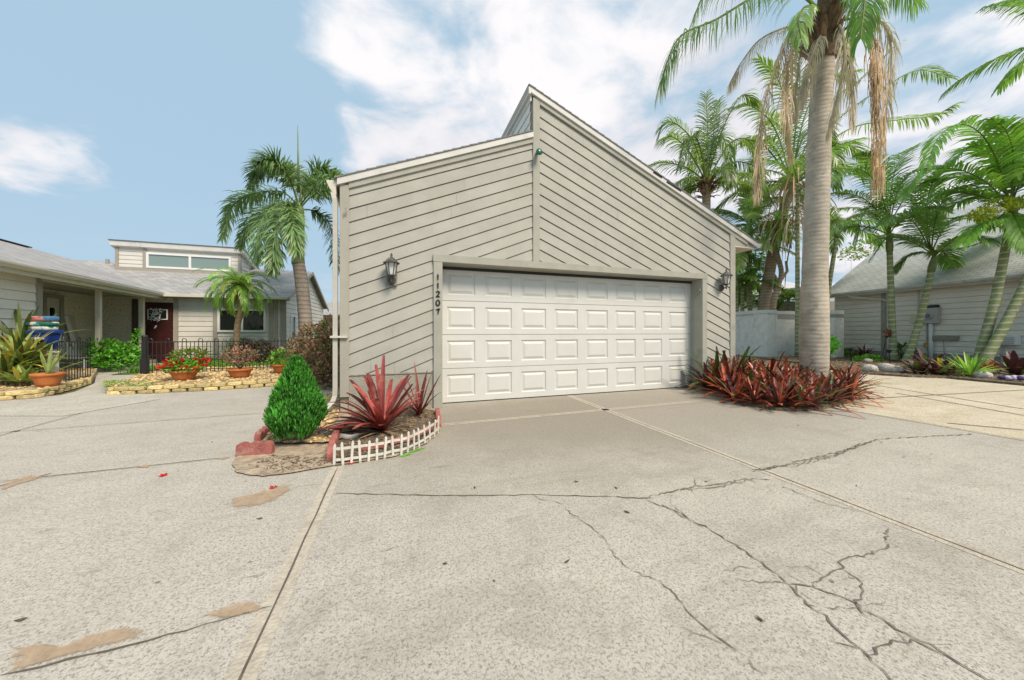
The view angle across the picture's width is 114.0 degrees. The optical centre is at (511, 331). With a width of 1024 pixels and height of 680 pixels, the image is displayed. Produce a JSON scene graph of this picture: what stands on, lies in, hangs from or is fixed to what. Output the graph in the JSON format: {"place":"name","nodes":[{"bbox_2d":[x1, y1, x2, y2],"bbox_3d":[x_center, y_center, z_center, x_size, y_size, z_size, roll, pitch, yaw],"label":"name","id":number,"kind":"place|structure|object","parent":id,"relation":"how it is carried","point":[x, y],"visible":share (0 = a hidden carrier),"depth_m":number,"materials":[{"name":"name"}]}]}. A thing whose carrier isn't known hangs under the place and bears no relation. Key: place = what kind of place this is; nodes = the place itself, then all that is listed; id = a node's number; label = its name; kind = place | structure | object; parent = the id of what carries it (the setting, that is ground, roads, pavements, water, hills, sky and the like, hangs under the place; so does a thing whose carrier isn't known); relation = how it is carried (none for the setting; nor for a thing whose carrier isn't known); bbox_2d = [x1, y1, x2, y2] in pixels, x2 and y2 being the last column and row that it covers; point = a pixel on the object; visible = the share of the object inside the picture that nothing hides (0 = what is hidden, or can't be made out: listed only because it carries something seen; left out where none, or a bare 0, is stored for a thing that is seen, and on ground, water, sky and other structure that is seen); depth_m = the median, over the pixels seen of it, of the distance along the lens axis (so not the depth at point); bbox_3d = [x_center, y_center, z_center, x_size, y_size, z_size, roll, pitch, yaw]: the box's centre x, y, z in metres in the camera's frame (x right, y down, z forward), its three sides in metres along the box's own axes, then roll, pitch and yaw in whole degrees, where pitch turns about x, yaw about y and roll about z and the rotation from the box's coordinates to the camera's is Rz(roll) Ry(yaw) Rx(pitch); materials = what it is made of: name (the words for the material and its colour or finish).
{"place":"outdoors","nodes":[
{"label":"outdoors","id":0,"kind":"place"},
{"bbox_2d":[0,363,160,415],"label":"garden path","id":1,"kind":"structure","parent":0,"point":[94,397],"depth_m":5.41,"materials":[{"name":"concrete"}]},
{"bbox_2d":[79,337,140,371],"bbox_3d":[-11.441,0.636,9.547,1.237,1.021,1.301,0,0,-18],"label":"green shrub","id":2,"kind":"object","parent":1,"relation":"on","point":[114,352],"visible":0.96,"depth_m":9.41,"materials":[{"name":"green plant"}]},
{"bbox_2d":[49,354,835,408],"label":"ground","id":3,"kind":"structure","parent":0,"point":[93,382],"depth_m":6.86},
{"bbox_2d":[0,367,96,393],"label":"gravel bed","id":4,"kind":"object","parent":3,"relation":"on","point":[94,373],"visible":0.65,"depth_m":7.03,"materials":[{"name":"beige gravel"}]},
{"bbox_2d":[0,363,40,386],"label":"dracaena","id":5,"kind":"object","parent":4,"relation":"on","point":[21,376],"visible":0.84,"depth_m":6.11,"materials":[{"name":"green plant"}]},
{"bbox_2d":[0,322,64,385],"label":"dracaena","id":6,"kind":"object","parent":4,"relation":"on","point":[17,346],"visible":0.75,"depth_m":6.30,"materials":[{"name":"green plant"}]},
{"bbox_2d":[6,338,67,381],"bbox_3d":[-9.719,0.529,6.708,1.171,0.992,1.053,0,0,-18],"label":"dracaena","id":7,"kind":"object","parent":4,"relation":"on","point":[46,349],"visible":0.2,"depth_m":6.75,"materials":[{"name":"green plant"}]},
{"bbox_2d":[0,332,80,384],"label":"dracaena","id":8,"kind":"object","parent":4,"relation":"on","point":[22,352],"visible":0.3,"depth_m":6.37,"materials":[{"name":"green plant"}]},
{"bbox_2d":[0,302,88,374],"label":"dracaena","id":9,"kind":"object","parent":4,"relation":"on","point":[18,320],"visible":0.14,"depth_m":6.86,"materials":[{"name":"green plant"}]},
{"bbox_2d":[25,331,64,372],"bbox_3d":[-9.677,0.515,6.900,0.457,1.060,0.267,0,0,0],"label":"blue bin","id":10,"kind":"object","parent":4,"relation":"on","point":[53,336],"visible":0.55,"depth_m":6.85,"materials":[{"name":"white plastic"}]},
{"bbox_2d":[31,326,58,330],"bbox_3d":[-9.677,-0.060,6.900,0.340,0.090,0.200,0,0,0],"label":"folded cushion","id":11,"kind":"object","parent":10,"relation":"on","point":[45,328],"visible":0.97,"depth_m":6.83,"materials":[{"name":"white fabric"}]},
{"bbox_2d":[25,321,58,325],"bbox_3d":[-9.752,-0.155,6.900,0.510,0.100,0.200,0,0,0],"label":"folded cushion","id":12,"kind":"object","parent":11,"relation":"on","point":[41,323],"visible":0.97,"depth_m":6.81,"materials":[{"name":"green fabric"}]},
{"bbox_2d":[29,372,65,386],"bbox_3d":[-8.522,0.885,6.112,0.408,0.240,0.408,0,0,-18],"label":"terracotta pot","id":13,"kind":"object","parent":4,"relation":"on","point":[44,379],"visible":0.91,"depth_m":6.02,"materials":[{"name":"ceramic"}]},
{"bbox_2d":[39,344,91,373],"bbox_3d":[-8.373,0.511,6.253,0.736,0.547,0.222,0,0,-18],"label":"agave","id":14,"kind":"object","parent":13,"relation":"on","point":[48,366],"visible":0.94,"depth_m":6.14,"materials":[{"name":"green plant"}]},
{"bbox_2d":[55,335,64,380],"bbox_3d":[-10.139,0.551,7.332,1.995,0.949,0.018,0,0,27],"label":"metal fence","id":15,"kind":"object","parent":4,"relation":"on","point":[62,341],"visible":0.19,"depth_m":6.95,"materials":[{"name":"black metal"}]},
{"bbox_2d":[65,336,90,381],"bbox_3d":[-9.262,0.588,7.116,0.018,0.993,1.110,0,0,-36],"label":"metal fence","id":16,"kind":"object","parent":4,"relation":"on","point":[74,359],"visible":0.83,"depth_m":7.01,"materials":[{"name":"black metal"}]},
{"bbox_2d":[0,239,328,374],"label":"house","id":17,"kind":"structure","parent":3,"relation":"on","point":[126,290],"depth_m":12.28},
{"bbox_2d":[47,297,58,350],"bbox_3d":[-13.656,0.015,9.877,0.075,2.020,0.524,0,0,-27],"label":"side door","id":18,"kind":"structure","parent":17,"relation":"in","point":[52,303],"depth_m":9.90,"materials":[{"name":"grey glass"}]},
{"bbox_2d":[63,314,81,362],"bbox_3d":[-13.838,0.250,10.472,0.270,1.550,0.547,0,0,-18],"label":"leaning board","id":19,"kind":"object","parent":17,"relation":"on","point":[72,320],"visible":0.43,"depth_m":10.55,"materials":[{"name":"grey wood"}]},
{"bbox_2d":[145,302,172,359],"bbox_3d":[-12.866,-0.015,12.097,0.819,2.080,0.120,0,0,-18],"label":"front door","id":20,"kind":"structure","parent":17,"relation":"in","point":[160,330],"depth_m":12.12,"materials":[{"name":"red wood"}]},
{"bbox_2d":[146,252,231,271],"bbox_3d":[-13.770,-2.957,14.242,2.889,0.643,0.070,0,0,-18],"label":"clerestory window","id":21,"kind":"structure","parent":17,"relation":"in","point":[153,260],"depth_m":14.19,"materials":[{"name":"grey glass"}]},
{"bbox_2d":[217,308,265,331],"bbox_3d":[-10.471,-0.425,12.920,1.551,0.900,0.070,0,0,-18],"label":"window","id":22,"kind":"structure","parent":17,"relation":"in","point":[254,322],"depth_m":12.96,"materials":[{"name":"glass"}]},
{"bbox_2d":[109,365,338,388],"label":"garden gravel","id":23,"kind":"structure","parent":3,"relation":"on","point":[201,376],"depth_m":7.26,"materials":[{"name":"beige gravel"}]},
{"bbox_2d":[98,379,159,387],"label":"creeping grass","id":24,"kind":"structure","parent":23,"relation":"on","point":[111,382],"depth_m":6.48,"materials":[{"name":"green plant"}]},
{"bbox_2d":[140,335,149,373],"bbox_3d":[-8.720,0.615,7.902,0.120,1.060,0.120,0,0,-18],"label":"gate post","id":25,"kind":"object","parent":23,"relation":"on","point":[144,357],"visible":0.84,"depth_m":7.86,"materials":[{"name":"black metal"}]},
{"bbox_2d":[168,369,199,380],"bbox_3d":[-6.838,0.912,6.945,0.479,0.205,0.479,0,0,-18],"label":"terracotta pot","id":26,"kind":"object","parent":23,"relation":"on","point":[179,375],"visible":0.81,"depth_m":6.81,"materials":[{"name":"ceramic"}]},
{"bbox_2d":[155,346,211,373],"bbox_3d":[-6.834,0.627,6.951,0.920,0.635,0.696,0,0,-18],"label":"crown of thorns","id":27,"kind":"object","parent":26,"relation":"in","point":[169,364],"visible":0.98,"depth_m":6.91,"materials":[{"name":"green plant"}]},
{"bbox_2d":[148,337,325,373],"bbox_3d":[-6.733,0.584,8.642,4.138,0.842,0.018,0,0,-20],"label":"metal fence","id":28,"kind":"object","parent":23,"relation":"on","point":[202,341],"visible":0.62,"depth_m":8.36,"materials":[{"name":"black metal"}]},
{"bbox_2d":[226,367,252,377],"bbox_3d":[-5.991,0.915,7.330,0.469,0.200,0.469,0,0,-18],"label":"terracotta pot","id":29,"kind":"object","parent":23,"relation":"on","point":[245,372],"visible":0.97,"depth_m":7.20,"materials":[{"name":"ceramic"}]},
{"bbox_2d":[219,345,259,368],"bbox_3d":[-5.976,0.568,7.327,0.742,0.542,0.646,0,0,-18],"label":"kalanchoe","id":30,"kind":"object","parent":29,"relation":"on","point":[234,359],"visible":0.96,"depth_m":7.29,"materials":[{"name":"pink plant"}]},
{"bbox_2d":[271,363,285,373],"bbox_3d":[-5.606,0.905,8.120,0.449,0.220,0.449,0,0,-18],"label":"terracotta pot","id":31,"kind":"object","parent":23,"relation":"on","point":[278,369],"visible":0.49,"depth_m":7.95,"materials":[{"name":"ceramic"}]},
{"bbox_2d":[265,348,291,364],"bbox_3d":[-5.594,0.637,8.111,0.631,0.496,0.596,0,0,-18],"label":"potted shrub","id":32,"kind":"object","parent":31,"relation":"in","point":[278,352],"visible":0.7,"depth_m":8.02,"materials":[{"name":"green plant"}]},
{"bbox_2d":[281,314,339,389],"bbox_3d":[-4.300,0.394,7.316,2.422,1.624,1.263,0,0,29],"label":"bronze hedge","id":33,"kind":"object","parent":3,"relation":"on","point":[321,350],"visible":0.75,"depth_m":6.90,"materials":[{"name":"brown plant"}]},
{"bbox_2d":[326,84,761,411],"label":"garage","id":34,"kind":"structure","parent":3,"relation":"on","point":[578,256],"depth_m":5.58,"materials":[{"name":"paint"}]},
{"bbox_2d":[383,253,399,285],"bbox_3d":[-1.692,-0.880,4.670,0.228,0.450,0.259,0,0,-18],"label":"wall lantern","id":35,"kind":"object","parent":34,"relation":"attached to","point":[391,263],"depth_m":4.64,"materials":[{"name":"metal"}]},
{"bbox_2d":[442,269,690,403],"bbox_3d":[1.268,0.058,6.074,5.062,2.175,0.054,0,0,-18],"label":"garage door","id":36,"kind":"structure","parent":34,"relation":"in","point":[505,336],"depth_m":5.90,"materials":[{"name":"paint"}]},
{"bbox_2d":[739,281,834,311],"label":"house","id":37,"kind":"structure","parent":3,"relation":"on","point":[792,285],"depth_m":21.00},
{"bbox_2d":[837,232,884,260],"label":"broadleaf tree","id":38,"kind":"object","parent":3,"relation":"on","point":[848,251],"visible":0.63,"depth_m":27.09,"materials":[{"name":"green plant"}]},
{"bbox_2d":[830,191,1023,363],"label":"house","id":39,"kind":"structure","parent":3,"relation":"on","point":[960,296],"depth_m":12.83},
{"bbox_2d":[923,305,940,358],"bbox_3d":[15.627,0.080,12.450,0.261,2.130,0.440,0,0,-7],"label":"electric meter","id":40,"kind":"object","parent":39,"relation":"attached to","point":[933,315],"visible":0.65,"depth_m":12.41,"materials":[{"name":"grey plastic"}]},
{"bbox_2d":[932,335,959,360],"bbox_3d":[15.744,0.644,12.085,0.116,1.003,0.640,0,0,-7],"label":"utility box","id":41,"kind":"object","parent":39,"relation":"attached to","point":[945,337],"visible":0.94,"depth_m":12.10,"materials":[{"name":"grey plastic"}]},
{"bbox_2d":[1001,336,1020,363],"bbox_3d":[15.855,0.643,10.770,0.211,1.004,0.660,0,0,-7],"label":"wall vent","id":42,"kind":"object","parent":39,"relation":"attached to","point":[1011,340],"depth_m":10.54,"materials":[{"name":"plastic"}]},
{"bbox_2d":[938,0,1023,101],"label":"queen palm","id":43,"kind":"object","parent":3,"relation":"on","point":[1010,75],"visible":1,"depth_m":10.57,"materials":[{"name":"green plant"}]},
{"bbox_2d":[0,383,1023,679],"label":"driveway","id":44,"kind":"structure","parent":0,"point":[902,559],"depth_m":1.76,"materials":[{"name":"concrete"}]},
{"bbox_2d":[0,378,90,400],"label":"block edging","id":45,"kind":"object","parent":44,"relation":"on","point":[29,394],"visible":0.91,"depth_m":5.82,"materials":[{"name":"beige stone"}]},
{"bbox_2d":[1,456,288,671],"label":"sand patch","id":46,"kind":"object","parent":44,"relation":"on","point":[35,653],"visible":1,"depth_m":1.25,"materials":[{"name":"beige sand"}]},
{"bbox_2d":[107,379,277,394],"bbox_3d":[-5.930,1.077,6.571,2.960,0.131,0.396,0,0,-25],"label":"block edging","id":47,"kind":"object","parent":44,"relation":"on","point":[123,390],"visible":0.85,"depth_m":6.32,"materials":[{"name":"beige stone"}]},
{"bbox_2d":[232,410,440,475],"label":"bed sand","id":48,"kind":"structure","parent":44,"relation":"on","point":[302,450],"depth_m":2.97,"materials":[{"name":"beige sand"}]},
{"bbox_2d":[236,440,274,456],"bbox_3d":[-2.372,1.083,3.077,0.298,0.125,0.055,0,0,-9],"label":"edging brick","id":49,"kind":"object","parent":48,"relation":"on","point":[254,448],"visible":0.93,"depth_m":3.06,"materials":[{"name":"red brick"}]},
{"bbox_2d":[263,386,339,442],"bbox_3d":[-2.973,1.110,5.077,0.661,0.001,4.108,0,0,-25],"label":"pebble bed","id":50,"kind":"object","parent":48,"relation":"on","point":[320,435],"visible":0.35,"depth_m":3.58,"materials":[{"name":"beige stone"}]},
{"bbox_2d":[262,355,328,440],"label":"arborvitae","id":51,"kind":"object","parent":50,"relation":"on","point":[297,406],"visible":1,"depth_m":3.26,"materials":[{"name":"green plant"}]},
{"bbox_2d":[333,416,438,465],"bbox_3d":[-1.075,1.044,3.221,0.263,0.203,1.167,0,0,37],"label":"picket fence","id":52,"kind":"object","parent":48,"relation":"on","point":[342,459],"visible":0.99,"depth_m":2.99,"materials":[{"name":"white plastic"}]},
{"bbox_2d":[336,407,436,461],"bbox_3d":[-1.435,1.115,3.951,1.168,0.001,2.057,0,0,-18],"label":"mulch bed","id":53,"kind":"object","parent":48,"relation":"on","point":[388,434],"visible":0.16,"depth_m":3.67,"materials":[{"name":"soil"}]},
{"bbox_2d":[248,406,437,470],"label":"mulch chips","id":54,"kind":"object","parent":53,"relation":"on","point":[405,430],"visible":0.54,"depth_m":3.34,"materials":[{"name":"brown wood"}]},
{"bbox_2d":[316,355,422,438],"bbox_3d":[-1.578,0.788,3.741,1.128,1.026,0.906,0,0,-18],"label":"red bromeliad","id":55,"kind":"object","parent":53,"relation":"on","point":[381,411],"visible":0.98,"depth_m":3.74,"materials":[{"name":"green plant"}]},
{"bbox_2d":[388,360,440,414],"bbox_3d":[-1.308,0.743,4.430,0.609,0.745,0.505,0,0,20],"label":"red bromeliad","id":56,"kind":"object","parent":53,"relation":"on","point":[418,409],"visible":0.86,"depth_m":4.44,"materials":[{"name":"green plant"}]},
{"bbox_2d":[0,0,1023,301],"label":"sky","id":57,"kind":"structure","parent":0,"point":[133,120],"materials":[{"name":"blue"}]},
{"bbox_2d":[735,355,797,365],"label":"side yard","id":58,"kind":"structure","parent":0,"point":[759,359],"depth_m":13.58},
{"bbox_2d":[648,88,773,208],"bbox_3d":[8.411,-4.834,14.634,5.099,11.965,4.852,0,0,36],"label":"coconut palm","id":59,"kind":"object","parent":58,"relation":"on","point":[706,186],"visible":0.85,"depth_m":14.53,"materials":[{"name":"green plant"}]},
{"bbox_2d":[738,232,765,308],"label":"broadleaf tree","id":60,"kind":"object","parent":58,"relation":"on","point":[758,273],"visible":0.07,"depth_m":18.80,"materials":[{"name":"green plant"}]},
{"bbox_2d":[711,180,803,310],"bbox_3d":[12.835,-3.378,18.137,5.488,9.045,5.170,0,0,-18],"label":"areca palm","id":61,"kind":"object","parent":58,"relation":"on","point":[746,216],"visible":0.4,"depth_m":17.80,"materials":[{"name":"green plant"}]},
{"bbox_2d":[735,267,782,310],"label":"areca palm","id":62,"kind":"object","parent":58,"relation":"on","point":[749,275],"visible":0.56,"depth_m":17.17,"materials":[{"name":"green plant"}]},
{"bbox_2d":[727,216,800,311],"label":"areca palm","id":63,"kind":"object","parent":58,"relation":"on","point":[741,259],"visible":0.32,"depth_m":16.03,"materials":[{"name":"green plant"}]},
{"bbox_2d":[735,310,794,356],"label":"courtyard wall","id":64,"kind":"structure","parent":58,"relation":"on","point":[770,333],"depth_m":15.14,"materials":[{"name":"white paint"}]},
{"bbox_2d":[757,287,800,310],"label":"areca palm","id":65,"kind":"object","parent":58,"relation":"on","point":[788,293],"visible":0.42,"depth_m":17.54,"materials":[{"name":"green plant"}]},
{"bbox_2d":[714,38,967,309],"bbox_3d":[16.186,-6.860,16.235,12.090,16.096,6.517,0,0,19],"label":"coconut palm","id":66,"kind":"object","parent":58,"relation":"on","point":[766,291],"visible":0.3,"depth_m":16.33,"materials":[{"name":"green plant"}]},
{"bbox_2d":[745,203,802,309],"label":"ponytail palm","id":67,"kind":"object","parent":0,"point":[777,289],"visible":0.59,"depth_m":15.71,"materials":[{"name":"green plant"}]},
{"bbox_2d":[706,388,853,410],"bbox_3d":[5.051,1.128,6.298,3.643,0.030,2.068,0,0,-29],"label":"bromeliad bed","id":68,"kind":"object","parent":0,"point":[785,407],"visible":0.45,"depth_m":5.00,"materials":[{"name":"soil"}]},
{"bbox_2d":[680,360,741,392],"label":"red bromeliad","id":69,"kind":"object","parent":68,"relation":"on","point":[706,371],"visible":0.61,"depth_m":6.34,"materials":[{"name":"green plant"}]},
{"bbox_2d":[672,349,756,388],"bbox_3d":[3.921,0.830,6.349,1.643,0.976,1.396,0,0,-43],"label":"red-leaved plant","id":70,"kind":"object","parent":68,"relation":"on","point":[716,361],"visible":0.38,"depth_m":6.34,"materials":[{"name":"red plant"}]},
{"bbox_2d":[699,372,766,406],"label":"red bromeliad","id":71,"kind":"object","parent":68,"relation":"on","point":[734,391],"visible":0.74,"depth_m":5.41,"materials":[{"name":"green plant"}]},
{"bbox_2d":[695,361,771,401],"bbox_3d":[3.701,0.838,5.742,1.153,0.693,1.141,-2,-3,2],"label":"red bromeliad","id":72,"kind":"object","parent":68,"relation":"on","point":[726,381],"visible":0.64,"depth_m":5.67,"materials":[{"name":"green plant"}]},
{"bbox_2d":[686,346,783,389],"bbox_3d":[4.372,0.803,6.571,1.808,1.074,1.536,0,0,23],"label":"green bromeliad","id":73,"kind":"object","parent":68,"relation":"on","point":[745,355],"visible":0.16,"depth_m":6.31,"materials":[{"name":"red plant"}]},
{"bbox_2d":[706,369,773,398],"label":"red bromeliad","id":74,"kind":"object","parent":68,"relation":"on","point":[750,376],"visible":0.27,"depth_m":5.55,"materials":[{"name":"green plant"}]},
{"bbox_2d":[726,375,785,409],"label":"red bromeliad","id":75,"kind":"object","parent":68,"relation":"on","point":[754,396],"visible":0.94,"depth_m":5.00,"materials":[{"name":"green plant"}]},
{"bbox_2d":[750,377,824,410],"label":"red bromeliad","id":76,"kind":"object","parent":68,"relation":"on","point":[776,399],"visible":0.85,"depth_m":4.87,"materials":[{"name":"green plant"}]},
{"bbox_2d":[654,0,929,379],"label":"queen palm","id":77,"kind":"object","parent":68,"relation":"on","point":[819,33],"visible":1,"depth_m":6.14,"materials":[{"name":"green plant"}]},
{"bbox_2d":[758,374,831,411],"bbox_3d":[4.173,0.960,5.034,0.928,0.714,0.938,0,0,-33],"label":"red bromeliad","id":78,"kind":"object","parent":68,"relation":"on","point":[790,382],"visible":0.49,"depth_m":4.98,"materials":[{"name":"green plant"}]},
{"bbox_2d":[756,356,833,392],"bbox_3d":[4.815,0.830,5.742,1.245,0.846,1.206,0,0,12],"label":"red bromeliad","id":79,"kind":"object","parent":68,"relation":"on","point":[785,365],"visible":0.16,"depth_m":5.66,"materials":[{"name":"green plant"}]},
{"bbox_2d":[775,384,836,415],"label":"red bromeliad","id":80,"kind":"object","parent":68,"relation":"on","point":[800,396],"visible":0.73,"depth_m":4.78,"materials":[{"name":"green plant"}]},
{"bbox_2d":[783,373,865,418],"bbox_3d":[4.394,0.926,4.865,0.931,0.671,0.910,0,0,16],"label":"red bromeliad","id":81,"kind":"object","parent":68,"relation":"on","point":[818,401],"visible":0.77,"depth_m":4.78,"materials":[{"name":"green plant"}]},
{"bbox_2d":[804,375,862,412],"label":"red bromeliad","id":82,"kind":"object","parent":68,"relation":"on","point":[834,394],"visible":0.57,"depth_m":5.05,"materials":[{"name":"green plant"}]},
{"bbox_2d":[802,369,873,407],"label":"red bromeliad","id":83,"kind":"object","parent":68,"relation":"on","point":[840,382],"visible":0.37,"depth_m":5.19,"materials":[{"name":"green plant"}]},
{"bbox_2d":[828,364,893,407],"bbox_3d":[5.588,0.869,5.492,1.002,0.608,1.012,5,-2,-9],"label":"red bromeliad","id":84,"kind":"object","parent":68,"relation":"on","point":[854,386],"visible":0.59,"depth_m":5.39,"materials":[{"name":"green plant"}]},
{"bbox_2d":[830,310,843,357],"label":"gate pier","id":85,"kind":"structure","parent":0,"point":[837,323],"depth_m":13.93,"materials":[{"name":"white paint"}]},
{"bbox_2d":[760,355,1023,385],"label":"garden bed","id":86,"kind":"object","parent":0,"point":[993,380],"visible":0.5,"depth_m":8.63,"materials":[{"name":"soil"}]},
{"bbox_2d":[737,137,870,356],"bbox_3d":[12.311,-3.486,14.464,4.367,9.263,4.142,0,0,-1],"label":"ringed palm","id":87,"kind":"object","parent":86,"relation":"on","point":[797,191],"visible":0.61,"depth_m":14.35,"materials":[{"name":"green plant"}]},
{"bbox_2d":[789,203,893,296],"bbox_3d":[14.868,-2.318,15.366,3.815,6.946,3.306,0,0,3],"label":"ringed palm","id":88,"kind":"object","parent":86,"relation":"on","point":[834,245],"visible":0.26,"depth_m":14.96,"materials":[{"name":"green plant"}]},
{"bbox_2d":[830,141,954,360],"bbox_3d":[13.831,-3.082,12.224,6.583,8.364,3.754,0,0,11],"label":"ringed palm","id":89,"kind":"object","parent":86,"relation":"on","point":[874,213],"visible":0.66,"depth_m":12.14,"materials":[{"name":"green plant"}]},
{"bbox_2d":[899,359,950,373],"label":"dark bromeliad","id":90,"kind":"object","parent":86,"relation":"on","point":[915,367],"visible":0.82,"depth_m":8.60,"materials":[{"name":"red plant"}]},
{"bbox_2d":[867,162,1003,362],"bbox_3d":[16.123,-2.456,11.549,8.440,7.190,3.394,0,0,8],"label":"ringed palm","id":91,"kind":"object","parent":86,"relation":"on","point":[946,261],"visible":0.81,"depth_m":11.66,"materials":[{"name":"green plant"}]},
{"bbox_2d":[915,358,968,374],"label":"dark bromeliad","id":92,"kind":"object","parent":86,"relation":"on","point":[933,367],"visible":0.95,"depth_m":8.31,"materials":[{"name":"red plant"}]},
{"bbox_2d":[893,114,1023,359],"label":"ringed palm","id":93,"kind":"object","parent":86,"relation":"on","point":[1008,147],"visible":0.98,"depth_m":10.06,"materials":[{"name":"green plant"}]},
{"bbox_2d":[943,352,1003,375],"bbox_3d":[11.206,0.801,8.094,1.117,0.587,1.068,0,0,-41],"label":"agave","id":94,"kind":"object","parent":86,"relation":"on","point":[973,366],"visible":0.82,"depth_m":8.09,"materials":[{"name":"green plant"}]},
{"bbox_2d":[951,160,1023,365],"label":"ringed palm","id":95,"kind":"object","parent":86,"relation":"on","point":[994,343],"visible":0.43,"depth_m":9.86,"materials":[{"name":"green plant"}]},
{"bbox_2d":[981,350,1023,374],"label":"dark bromeliad","id":96,"kind":"object","parent":86,"relation":"on","point":[1013,364],"visible":0.94,"depth_m":8.33,"materials":[{"name":"red plant"}]},
{"bbox_2d":[765,365,1023,440],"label":"side driveway","id":97,"kind":"structure","parent":0,"point":[996,409],"depth_m":5.26,"materials":[{"name":"yellow concrete"}]},
{"label":"lawn","id":98,"kind":"structure","parent":0,"visible":0},
{"bbox_2d":[117,356,339,373],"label":"lawn grass","id":99,"kind":"structure","parent":98,"relation":"on","point":[134,370],"depth_m":10.16,"materials":[{"name":"green plant"}]},
{"bbox_2d":[192,266,280,364],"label":"pygmy date palm","id":100,"kind":"object","parent":98,"relation":"on","point":[238,290],"visible":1,"depth_m":11.16,"materials":[{"name":"green plant"}]},
{"bbox_2d":[228,337,278,362],"bbox_3d":[-8.839,0.692,11.386,2.005,1.057,1.108,0,0,12],"label":"dark red shrub","id":101,"kind":"object","parent":98,"relation":"on","point":[260,350],"visible":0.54,"depth_m":11.33,"materials":[{"name":"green plant"}]},
{"bbox_2d":[216,125,344,360],"bbox_3d":[-8.218,-3.203,12.396,4.351,8.703,7.622,0,0,-40],"label":"foxtail palm","id":102,"kind":"object","parent":98,"relation":"on","point":[289,225],"visible":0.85,"depth_m":11.92,"materials":[{"name":"green plant"}]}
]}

